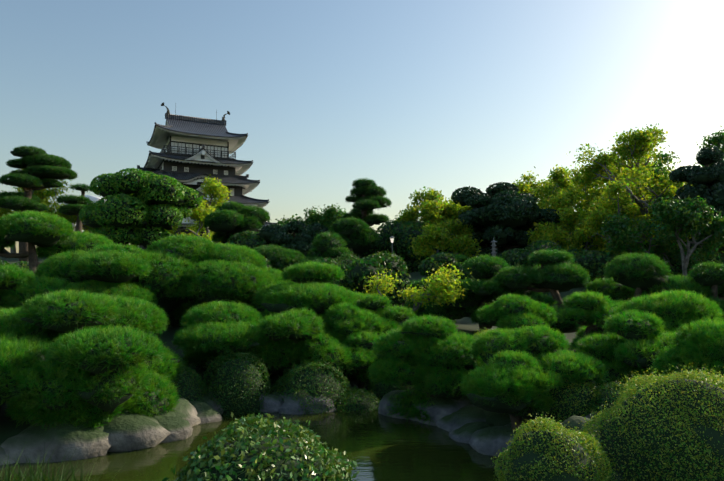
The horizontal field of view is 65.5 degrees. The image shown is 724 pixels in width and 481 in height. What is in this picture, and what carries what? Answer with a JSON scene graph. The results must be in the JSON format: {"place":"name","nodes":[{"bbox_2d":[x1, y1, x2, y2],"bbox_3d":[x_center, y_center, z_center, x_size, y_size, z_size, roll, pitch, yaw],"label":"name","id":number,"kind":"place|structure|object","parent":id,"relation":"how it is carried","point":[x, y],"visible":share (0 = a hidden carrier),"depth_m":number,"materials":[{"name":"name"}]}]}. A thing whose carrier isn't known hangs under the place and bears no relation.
{"place":"outdoors","nodes":[
{"label":"outdoors","id":0,"kind":"place"},
{"bbox_2d":[10,195,266,227],"bbox_3d":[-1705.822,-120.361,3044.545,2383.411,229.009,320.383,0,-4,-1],"label":"mountain","id":1,"kind":"structure","parent":0,"point":[93,198],"depth_m":2964.19,"materials":[{"name":"white"}]},
{"bbox_2d":[0,385,506,480],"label":"pond water","id":2,"kind":"structure","parent":0,"point":[375,445],"depth_m":11.05,"materials":[{"name":"green liquid"}]},
{"bbox_2d":[0,256,620,480],"bbox_3d":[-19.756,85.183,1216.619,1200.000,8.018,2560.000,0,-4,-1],"label":"ground","id":3,"kind":"structure","parent":0,"point":[8,429],"depth_m":18.18,"materials":[{"name":"plant"}]},
{"bbox_2d":[0,443,14,464],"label":"rock","id":4,"kind":"object","parent":3,"relation":"on","point":[3,456],"visible":0.12,"depth_m":10.51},
{"bbox_2d":[0,261,28,269],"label":"bush","id":5,"kind":"object","parent":3,"relation":"on","point":[26,264],"visible":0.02,"depth_m":30.30,"materials":[{"name":"green plant"}]},
{"bbox_2d":[0,169,73,252],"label":"tree","id":6,"kind":"object","parent":3,"relation":"on","point":[43,194],"visible":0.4,"depth_m":85.76,"materials":[{"name":"green plant"}]},
{"bbox_2d":[0,145,78,260],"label":"tall pine","id":7,"kind":"object","parent":3,"relation":"on","point":[43,168],"visible":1,"depth_m":73.67,"materials":[{"name":"green plant"}]},
{"bbox_2d":[0,263,80,309],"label":"pine","id":8,"kind":"object","parent":3,"relation":"on","point":[14,283],"visible":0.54,"depth_m":17.26,"materials":[{"name":"green plant"}]},
{"bbox_2d":[0,416,111,462],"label":"rock","id":9,"kind":"object","parent":3,"relation":"on","point":[69,438],"visible":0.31,"depth_m":10.82,"materials":[{"name":"stone"}]},
{"bbox_2d":[0,209,114,292],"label":"pine","id":10,"kind":"object","parent":3,"relation":"on","point":[50,233],"visible":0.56,"depth_m":24.44,"materials":[{"name":"green plant"}]},
{"bbox_2d":[50,203,98,240],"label":"tree","id":11,"kind":"object","parent":3,"relation":"on","point":[71,219],"visible":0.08,"depth_m":82.04,"materials":[{"name":"green plant"}]},
{"bbox_2d":[55,183,95,237],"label":"pine","id":12,"kind":"object","parent":3,"relation":"on","point":[77,204],"visible":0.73,"depth_m":68.38,"materials":[{"name":"green plant"}]},
{"bbox_2d":[0,441,166,480],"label":"reeds","id":13,"kind":"object","parent":3,"relation":"on","point":[7,477],"visible":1,"depth_m":8.88,"materials":[{"name":"green plant"}]},
{"bbox_2d":[0,288,184,427],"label":"pine","id":14,"kind":"object","parent":3,"relation":"on","point":[65,328],"visible":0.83,"depth_m":11.88,"materials":[{"name":"green plant"}]},
{"bbox_2d":[5,358,179,430],"bbox_3d":[-5.560,3.535,12.154,2.581,2.582,3.766,-1,-4,20],"label":"pine","id":15,"kind":"object","parent":3,"relation":"on","point":[107,392],"visible":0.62,"depth_m":11.21,"materials":[{"name":"green plant"}]},
{"bbox_2d":[33,242,205,312],"bbox_3d":[-9.006,1.866,20.588,6.242,3.691,5.868,0,-4,-1],"label":"pine","id":16,"kind":"object","parent":3,"relation":"on","point":[133,271],"visible":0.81,"depth_m":19.88,"materials":[{"name":"green plant"}]},
{"bbox_2d":[102,409,170,451],"bbox_3d":[-5.347,4.210,11.903,2.600,1.244,1.541,0,-4,-1],"label":"shore rock","id":17,"kind":"object","parent":3,"relation":"on","point":[129,431],"visible":0.25,"depth_m":11.44,"materials":[{"name":"stone"}]},
{"bbox_2d":[79,168,202,247],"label":"tree","id":18,"kind":"object","parent":3,"relation":"on","point":[135,207],"visible":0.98,"depth_m":57.94,"materials":[{"name":"green plant"}]},
{"bbox_2d":[149,410,192,442],"bbox_3d":[-4.714,4.354,12.334,1.724,1.164,1.581,3,-5,-34],"label":"shore rock","id":19,"kind":"object","parent":3,"relation":"on","point":[178,429],"visible":0.19,"depth_m":12.17,"materials":[{"name":"stone"}]},
{"bbox_2d":[153,397,200,426],"bbox_3d":[-4.684,4.352,13.136,1.807,1.313,1.785,2,-4,-27],"label":"rock","id":20,"kind":"object","parent":3,"relation":"on","point":[184,409],"visible":0.15,"depth_m":13.07,"materials":[{"name":"stone"}]},
{"bbox_2d":[155,361,208,401],"bbox_3d":[-4.815,4.273,14.400,2.030,2.474,2.114,0,-4,-1],"label":"round shrub","id":21,"kind":"object","parent":3,"relation":"on","point":[189,388],"visible":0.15,"depth_m":14.18,"materials":[{"name":"green plant"}]},
{"bbox_2d":[165,174,231,244],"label":"yellow tree","id":22,"kind":"object","parent":3,"relation":"on","point":[215,190],"visible":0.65,"depth_m":72.89,"materials":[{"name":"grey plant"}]},
{"bbox_2d":[189,401,221,424],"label":"rock","id":23,"kind":"object","parent":3,"relation":"on","point":[206,412],"visible":0.27,"depth_m":13.67,"materials":[{"name":"stone"}]},
{"bbox_2d":[137,102,276,249],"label":"castle keep","id":24,"kind":"structure","parent":3,"relation":"on","point":[195,152],"depth_m":92.38,"materials":[{"name":"tile"}]},
{"bbox_2d":[198,387,223,414],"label":"rock","id":25,"kind":"object","parent":3,"relation":"on","point":[209,401],"visible":0.1,"depth_m":14.25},
{"bbox_2d":[143,233,292,326],"bbox_3d":[-5.922,1.805,23.569,6.586,4.192,7.052,0,-4,-1],"label":"pine","id":26,"kind":"object","parent":3,"relation":"on","point":[241,276],"visible":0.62,"depth_m":21.69,"materials":[{"name":"green plant"}]},
{"bbox_2d":[201,348,272,416],"bbox_3d":[-3.312,4.087,14.947,1.942,2.469,1.950,0,-4,-1],"label":"round shrub","id":27,"kind":"object","parent":3,"relation":"on","point":[237,387],"visible":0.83,"depth_m":14.47,"materials":[{"name":"green plant"}]},
{"bbox_2d":[203,200,270,243],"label":"pine","id":28,"kind":"object","parent":3,"relation":"on","point":[227,221],"visible":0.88,"depth_m":64.32,"materials":[{"name":"green plant"}]},
{"bbox_2d":[172,300,304,374],"bbox_3d":[-3.484,2.935,16.951,4.081,2.380,4.342,0,-4,-1],"label":"pine","id":29,"kind":"object","parent":3,"relation":"on","point":[205,333],"visible":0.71,"depth_m":15.81,"materials":[{"name":"green plant"}]},
{"bbox_2d":[231,251,271,267],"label":"bush","id":30,"kind":"object","parent":3,"relation":"on","point":[268,264],"visible":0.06,"depth_m":36.06,"materials":[{"name":"green plant"}]},
{"bbox_2d":[162,412,359,480],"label":"broadleaf shrub","id":31,"kind":"object","parent":3,"relation":"on","point":[257,454],"visible":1,"depth_m":5.67,"materials":[{"name":"green plant"}]},
{"bbox_2d":[226,230,298,249],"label":"bush","id":32,"kind":"object","parent":3,"relation":"on","point":[251,240],"visible":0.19,"depth_m":58.37,"materials":[{"name":"green plant"}]},
{"bbox_2d":[259,392,283,412],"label":"shore rock","id":33,"kind":"object","parent":3,"relation":"on","point":[272,402],"visible":0.08,"depth_m":14.62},
{"bbox_2d":[259,247,299,271],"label":"bush","id":34,"kind":"object","parent":3,"relation":"on","point":[287,264],"visible":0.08,"depth_m":39.13,"materials":[{"name":"green plant"}]},
{"bbox_2d":[253,244,306,269],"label":"pine","id":35,"kind":"object","parent":3,"relation":"on","point":[292,254],"visible":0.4,"depth_m":39.67,"materials":[{"name":"green plant"}]},
{"bbox_2d":[256,221,328,256],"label":"tree","id":36,"kind":"object","parent":3,"relation":"on","point":[274,233],"visible":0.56,"depth_m":58.06,"materials":[{"name":"green plant"}]},
{"bbox_2d":[253,307,353,374],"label":"pine","id":37,"kind":"object","parent":3,"relation":"on","point":[292,325],"visible":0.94,"depth_m":15.90,"materials":[{"name":"green plant"}]},
{"bbox_2d":[278,390,335,414],"bbox_3d":[-1.594,4.510,14.949,1.628,1.157,1.257,1,-4,-20],"label":"shore rock","id":38,"kind":"object","parent":3,"relation":"on","point":[290,406],"visible":0.23,"depth_m":14.54,"materials":[{"name":"stone"}]},
{"bbox_2d":[250,260,368,321],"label":"pine","id":39,"kind":"object","parent":3,"relation":"on","point":[309,287],"visible":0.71,"depth_m":19.06,"materials":[{"name":"green plant"}]},
{"bbox_2d":[272,203,346,228],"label":"tree","id":40,"kind":"object","parent":3,"relation":"on","point":[329,216],"visible":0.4,"depth_m":73.04,"materials":[{"name":"green plant"}]},
{"bbox_2d":[271,359,353,413],"bbox_3d":[-1.408,4.482,15.450,2.555,2.493,2.427,0,-4,-1],"label":"round shrub","id":41,"kind":"object","parent":3,"relation":"on","point":[317,380],"visible":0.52,"depth_m":15.03,"materials":[{"name":"green plant"}]},
{"bbox_2d":[295,231,352,264],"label":"pine","id":42,"kind":"object","parent":3,"relation":"on","point":[325,245],"visible":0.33,"depth_m":39.13,"materials":[{"name":"green plant"}]},
{"bbox_2d":[310,257,346,289],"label":"bush","id":43,"kind":"object","parent":3,"relation":"on","point":[332,261],"visible":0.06,"depth_m":33.90,"materials":[{"name":"green plant"}]},
{"bbox_2d":[334,252,360,266],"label":"round shrub","id":44,"kind":"object","parent":3,"relation":"on","point":[347,260],"visible":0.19,"depth_m":37.39,"materials":[{"name":"green plant"}]},
{"bbox_2d":[337,376,357,387],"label":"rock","id":45,"kind":"object","parent":3,"relation":"on","point":[353,381],"visible":0.12,"depth_m":17.01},
{"bbox_2d":[312,302,388,345],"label":"pine","id":46,"kind":"object","parent":3,"relation":"on","point":[341,323],"visible":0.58,"depth_m":17.63,"materials":[{"name":"green plant"}]},
{"bbox_2d":[326,216,379,260],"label":"pine","id":47,"kind":"object","parent":3,"relation":"on","point":[358,235],"visible":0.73,"depth_m":49.49,"materials":[{"name":"green plant"}]},
{"bbox_2d":[337,386,380,412],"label":"round shrub","id":48,"kind":"object","parent":3,"relation":"on","point":[361,402],"visible":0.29,"depth_m":14.98,"materials":[{"name":"green plant"}]},
{"bbox_2d":[341,328,379,388],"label":"pine","id":49,"kind":"object","parent":3,"relation":"on","point":[357,344],"visible":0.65,"depth_m":16.62,"materials":[{"name":"green plant"}]},
{"bbox_2d":[340,177,391,260],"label":"pine tree","id":50,"kind":"object","parent":3,"relation":"on","point":[366,196],"visible":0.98,"depth_m":61.65,"materials":[{"name":"green plant"}]},
{"bbox_2d":[338,252,411,307],"bbox_3d":[0.767,2.270,31.041,4.337,3.426,4.395,2,-4,-23],"label":"bush","id":51,"kind":"object","parent":3,"relation":"on","point":[355,272],"visible":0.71,"depth_m":29.74,"materials":[{"name":"green plant"}]},
{"bbox_2d":[356,294,416,340],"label":"pine","id":52,"kind":"object","parent":3,"relation":"on","point":[394,316],"visible":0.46,"depth_m":19.25,"materials":[{"name":"green plant"}]},
{"bbox_2d":[365,363,415,399],"bbox_3d":[1.026,4.307,16.563,1.863,2.255,2.028,0,-4,-1],"label":"round shrub","id":53,"kind":"object","parent":3,"relation":"on","point":[380,390],"visible":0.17,"depth_m":15.93,"materials":[{"name":"green plant"}]},
{"bbox_2d":[357,221,437,272],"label":"tree","id":54,"kind":"object","parent":3,"relation":"on","point":[401,231],"visible":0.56,"depth_m":52.20,"materials":[{"name":"green plant"}]},
{"bbox_2d":[378,390,421,418],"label":"shore rock","id":55,"kind":"object","parent":3,"relation":"on","point":[382,409],"visible":0.23,"depth_m":14.25,"materials":[{"name":"stone"}]},
{"bbox_2d":[357,263,478,322],"bbox_3d":[1.869,2.718,23.097,5.962,3.555,3.268,-2,-4,27],"label":"bush","id":56,"kind":"object","parent":3,"relation":"on","point":[440,289],"visible":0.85,"depth_m":22.22,"materials":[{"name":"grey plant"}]},
{"bbox_2d":[367,314,484,423],"bbox_3d":[1.668,3.618,14.140,3.159,3.550,2.909,0,-4,-1],"label":"bank pine","id":57,"kind":"object","parent":3,"relation":"on","point":[430,357],"visible":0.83,"depth_m":13.56,"materials":[{"name":"green plant"}]},
{"bbox_2d":[402,276,463,320],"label":"pine","id":58,"kind":"object","parent":3,"relation":"on","point":[443,311],"visible":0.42,"depth_m":24.37,"materials":[{"name":"green plant"}]},
{"bbox_2d":[395,186,472,235],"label":"tall tree","id":59,"kind":"object","parent":3,"relation":"on","point":[435,209],"visible":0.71,"depth_m":56.01,"materials":[{"name":"green plant"}]},
{"bbox_2d":[412,394,471,425],"bbox_3d":[2.246,4.430,13.832,2.035,1.375,1.546,0,-4,-1],"label":"shore rock","id":60,"kind":"object","parent":3,"relation":"on","point":[441,407],"visible":0.17,"depth_m":13.35,"materials":[{"name":"stone"}]},
{"bbox_2d":[407,218,481,259],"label":"tall tree","id":61,"kind":"object","parent":3,"relation":"on","point":[434,236],"visible":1,"depth_m":47.68,"materials":[{"name":"green plant"}]},
{"bbox_2d":[418,252,473,281],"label":"bush","id":62,"kind":"object","parent":3,"relation":"on","point":[428,264],"visible":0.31,"depth_m":35.00,"materials":[{"name":"green plant"}]},
{"bbox_2d":[439,239,453,255],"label":"bush","id":63,"kind":"object","parent":3,"relation":"on","point":[446,251],"depth_m":53.48,"materials":[{"name":"green plant"}]},
{"bbox_2d":[444,253,472,270],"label":"bush","id":64,"kind":"object","parent":3,"relation":"on","point":[461,258],"visible":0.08,"depth_m":37.14,"materials":[{"name":"green plant"}]},
{"bbox_2d":[449,206,471,237],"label":"tall tree","id":65,"kind":"object","parent":3,"relation":"on","point":[458,213],"visible":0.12,"depth_m":55.35,"materials":[{"name":"green plant"}]},
{"bbox_2d":[436,404,486,431],"bbox_3d":[2.635,4.396,13.194,1.681,1.104,1.478,3,-5,-34],"label":"rock","id":66,"kind":"object","parent":3,"relation":"on","point":[462,416],"visible":0.19,"depth_m":12.82,"materials":[{"name":"stone"}]},
{"bbox_2d":[449,421,493,443],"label":"rock","id":67,"kind":"object","parent":3,"relation":"on","point":[464,433],"visible":0.4,"depth_m":12.08,"materials":[{"name":"stone"}]},
{"bbox_2d":[469,327,496,367],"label":"round shrub","id":68,"kind":"object","parent":3,"relation":"on","point":[477,334],"visible":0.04,"depth_m":14.60,"materials":[{"name":"green plant"}]},
{"bbox_2d":[437,254,541,330],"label":"pine","id":69,"kind":"object","parent":3,"relation":"on","point":[485,270],"visible":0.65,"depth_m":23.22,"materials":[{"name":"green plant"}]},
{"bbox_2d":[483,409,495,419],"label":"shore rock","id":70,"kind":"object","parent":3,"relation":"on","point":[488,414],"depth_m":12.75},
{"bbox_2d":[490,237,496,256],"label":"stone pagoda","id":71,"kind":"object","parent":3,"relation":"on","point":[493,249],"visible":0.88,"depth_m":45.90,"materials":[{"name":"grey"}]},
{"bbox_2d":[469,228,522,259],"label":"tree","id":72,"kind":"object","parent":3,"relation":"on","point":[513,244],"visible":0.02,"depth_m":52.26,"materials":[{"name":"green plant"}]},
{"bbox_2d":[451,182,562,258],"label":"dark conifer","id":73,"kind":"object","parent":3,"relation":"on","point":[506,215],"visible":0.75,"depth_m":49.35,"materials":[{"name":"green plant"}]},
{"bbox_2d":[469,417,546,456],"bbox_3d":[3.309,4.267,11.454,2.273,1.245,1.402,0,-4,-1],"label":"rock","id":74,"kind":"object","parent":3,"relation":"on","point":[492,441],"visible":0.29,"depth_m":11.15,"materials":[{"name":"stone"}]},
{"bbox_2d":[460,349,563,431],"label":"pine","id":75,"kind":"object","parent":3,"relation":"on","point":[514,387],"visible":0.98,"depth_m":10.63,"materials":[{"name":"green plant"}]},
{"bbox_2d":[476,293,557,341],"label":"pine","id":76,"kind":"object","parent":3,"relation":"on","point":[506,312],"visible":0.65,"depth_m":16.39,"materials":[{"name":"green plant"}]},
{"bbox_2d":[498,239,563,268],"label":"bush","id":77,"kind":"object","parent":3,"relation":"on","point":[513,257],"visible":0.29,"depth_m":40.94,"materials":[{"name":"green plant"}]},
{"bbox_2d":[468,325,609,392],"bbox_3d":[3.763,2.934,12.271,2.988,2.237,3.175,0,-4,-1],"label":"bank pine","id":78,"kind":"object","parent":3,"relation":"on","point":[543,347],"visible":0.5,"depth_m":11.76,"materials":[{"name":"green plant"}]},
{"bbox_2d":[494,248,590,340],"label":"pine","id":79,"kind":"object","parent":3,"relation":"on","point":[554,273],"visible":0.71,"depth_m":21.22,"materials":[{"name":"green plant"}]},
{"bbox_2d":[512,166,581,207],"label":"tall tree","id":80,"kind":"object","parent":3,"relation":"on","point":[533,187],"visible":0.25,"depth_m":64.61,"materials":[{"name":"green plant"}]},
{"bbox_2d":[491,413,617,480],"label":"dome shrub","id":81,"kind":"object","parent":3,"relation":"on","point":[539,454],"visible":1,"depth_m":6.38,"materials":[{"name":"green plant"}]},
{"bbox_2d":[526,205,606,252],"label":"tall tree","id":82,"kind":"object","parent":3,"relation":"on","point":[572,219],"visible":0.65,"depth_m":47.29,"materials":[{"name":"green plant"}]},
{"bbox_2d":[539,368,601,431],"bbox_3d":[4.093,3.304,11.152,1.446,1.643,1.443,0,-4,-1],"label":"round shrub","id":83,"kind":"object","parent":3,"relation":"on","point":[575,400],"visible":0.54,"depth_m":10.73,"materials":[{"name":"green plant"}]},
{"bbox_2d":[537,187,607,221],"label":"tall tree","id":84,"kind":"object","parent":3,"relation":"on","point":[569,197],"visible":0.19,"depth_m":51.65,"materials":[{"name":"green plant"}]},
{"bbox_2d":[535,164,620,248],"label":"tall tree","id":85,"kind":"object","parent":3,"relation":"on","point":[561,178],"visible":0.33,"depth_m":59.06,"materials":[{"name":"green plant"}]},
{"bbox_2d":[555,415,602,456],"bbox_3d":[3.949,3.496,9.810,1.181,0.810,1.092,-4,-5,42],"label":"bank rock","id":86,"kind":"object","parent":3,"relation":"on","point":[573,421],"visible":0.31,"depth_m":9.69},
{"bbox_2d":[579,238,591,251],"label":"bush","id":87,"kind":"object","parent":3,"relation":"on","point":[589,245],"depth_m":55.69,"materials":[{"name":"green plant"}]},
{"bbox_2d":[566,249,614,286],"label":"bush","id":88,"kind":"object","parent":3,"relation":"on","point":[592,262],"visible":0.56,"depth_m":38.69,"materials":[{"name":"green plant"}]},
{"bbox_2d":[554,291,637,383],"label":"pine","id":89,"kind":"object","parent":3,"relation":"on","point":[590,307],"visible":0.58,"depth_m":15.39,"materials":[{"name":"green plant"}]},
{"bbox_2d":[585,411,607,418],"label":"bush","id":90,"kind":"object","parent":3,"relation":"on","point":[589,416],"visible":0.02,"depth_m":10.29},
{"bbox_2d":[550,170,647,207],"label":"tall tree","id":91,"kind":"object","parent":3,"relation":"on","point":[599,185],"visible":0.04,"depth_m":64.45,"materials":[{"name":"green plant"}]},
{"bbox_2d":[570,177,642,257],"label":"tall tree","id":92,"kind":"object","parent":3,"relation":"on","point":[622,206],"visible":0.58,"depth_m":43.76,"materials":[{"name":"green plant"}]},
{"bbox_2d":[585,378,640,415],"bbox_3d":[4.907,3.580,10.618,1.957,1.900,1.893,0,-4,-1],"label":"round shrub","id":93,"kind":"object","parent":3,"relation":"on","point":[603,398],"visible":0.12,"depth_m":10.58,"materials":[{"name":"green plant"}]},
{"bbox_2d":[594,148,653,225],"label":"tall tree","id":94,"kind":"object","parent":3,"relation":"on","point":[607,180],"visible":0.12,"depth_m":55.34,"materials":[{"name":"green plant"}]},
{"bbox_2d":[573,308,682,390],"bbox_3d":[6.255,2.697,12.512,2.733,2.439,2.559,0,-4,-1],"label":"bank pine","id":95,"kind":"object","parent":3,"relation":"on","point":[640,343],"visible":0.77,"depth_m":12.20,"materials":[{"name":"green plant"}]},
{"bbox_2d":[567,123,691,253],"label":"tall tree","id":96,"kind":"object","parent":3,"relation":"on","point":[644,143],"visible":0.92,"depth_m":50.31,"materials":[{"name":"green plant"}]},
{"bbox_2d":[617,359,646,391],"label":"round shrub","id":97,"kind":"object","parent":3,"relation":"on","point":[630,375],"visible":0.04,"depth_m":11.92,"materials":[{"name":"green plant"}]},
{"bbox_2d":[575,251,718,331],"bbox_3d":[9.756,2.245,19.878,4.826,3.783,4.752,0,-4,-1],"label":"pine","id":98,"kind":"object","parent":3,"relation":"on","point":[629,276],"visible":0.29,"depth_m":19.50,"materials":[{"name":"green plant"}]},
{"bbox_2d":[575,363,723,480],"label":"dome shrub","id":99,"kind":"object","parent":3,"relation":"on","point":[660,428],"visible":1,"depth_m":6.97,"materials":[{"name":"green plant"}]},
{"bbox_2d":[593,212,705,276],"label":"tall tree","id":100,"kind":"object","parent":3,"relation":"on","point":[622,234],"visible":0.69,"depth_m":38.66,"materials":[{"name":"green plant"}]},
{"bbox_2d":[630,146,679,245],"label":"tall tree","id":101,"kind":"object","parent":3,"relation":"on","point":[653,155],"visible":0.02,"depth_m":63.23,"materials":[{"name":"green plant"}]},
{"bbox_2d":[626,158,683,217],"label":"tall tree","id":102,"kind":"object","parent":3,"relation":"on","point":[653,176],"depth_m":57.59,"materials":[{"name":"green plant"}]},
{"bbox_2d":[633,182,690,246],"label":"tall tree","id":103,"kind":"object","parent":3,"relation":"on","point":[657,222],"visible":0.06,"depth_m":49.49,"materials":[{"name":"green plant"}]},
{"bbox_2d":[621,288,723,333],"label":"pine","id":104,"kind":"object","parent":3,"relation":"on","point":[674,309],"visible":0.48,"depth_m":14.35,"materials":[{"name":"green plant"}]},
{"bbox_2d":[645,125,723,239],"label":"tall tree","id":105,"kind":"object","parent":3,"relation":"on","point":[716,139],"visible":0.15,"depth_m":47.16,"materials":[{"name":"green plant"}]},
{"bbox_2d":[648,195,723,275],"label":"tall tree","id":106,"kind":"object","parent":3,"relation":"on","point":[678,218],"visible":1,"depth_m":35.02,"materials":[{"name":"green plant"}]},
{"bbox_2d":[650,317,723,386],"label":"bank pine","id":107,"kind":"object","parent":3,"relation":"on","point":[698,347],"visible":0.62,"depth_m":10.62,"materials":[{"name":"green plant"}]},
{"bbox_2d":[657,248,723,277],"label":"bush","id":108,"kind":"object","parent":3,"relation":"on","point":[677,270],"visible":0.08,"depth_m":38.53,"materials":[{"name":"green plant"}]},
{"bbox_2d":[666,260,723,320],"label":"pine","id":109,"kind":"object","parent":3,"relation":"on","point":[712,278],"visible":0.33,"depth_m":18.71,"materials":[{"name":"green plant"}]},
{"bbox_2d":[669,146,723,259],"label":"conifer","id":110,"kind":"object","parent":3,"relation":"on","point":[699,178],"visible":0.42,"depth_m":39.70,"materials":[{"name":"green plant"}]},
{"bbox_2d":[0,0,723,252],"label":"sky","id":111,"kind":"structure","parent":0,"point":[405,96],"materials":[{"name":"blue"}]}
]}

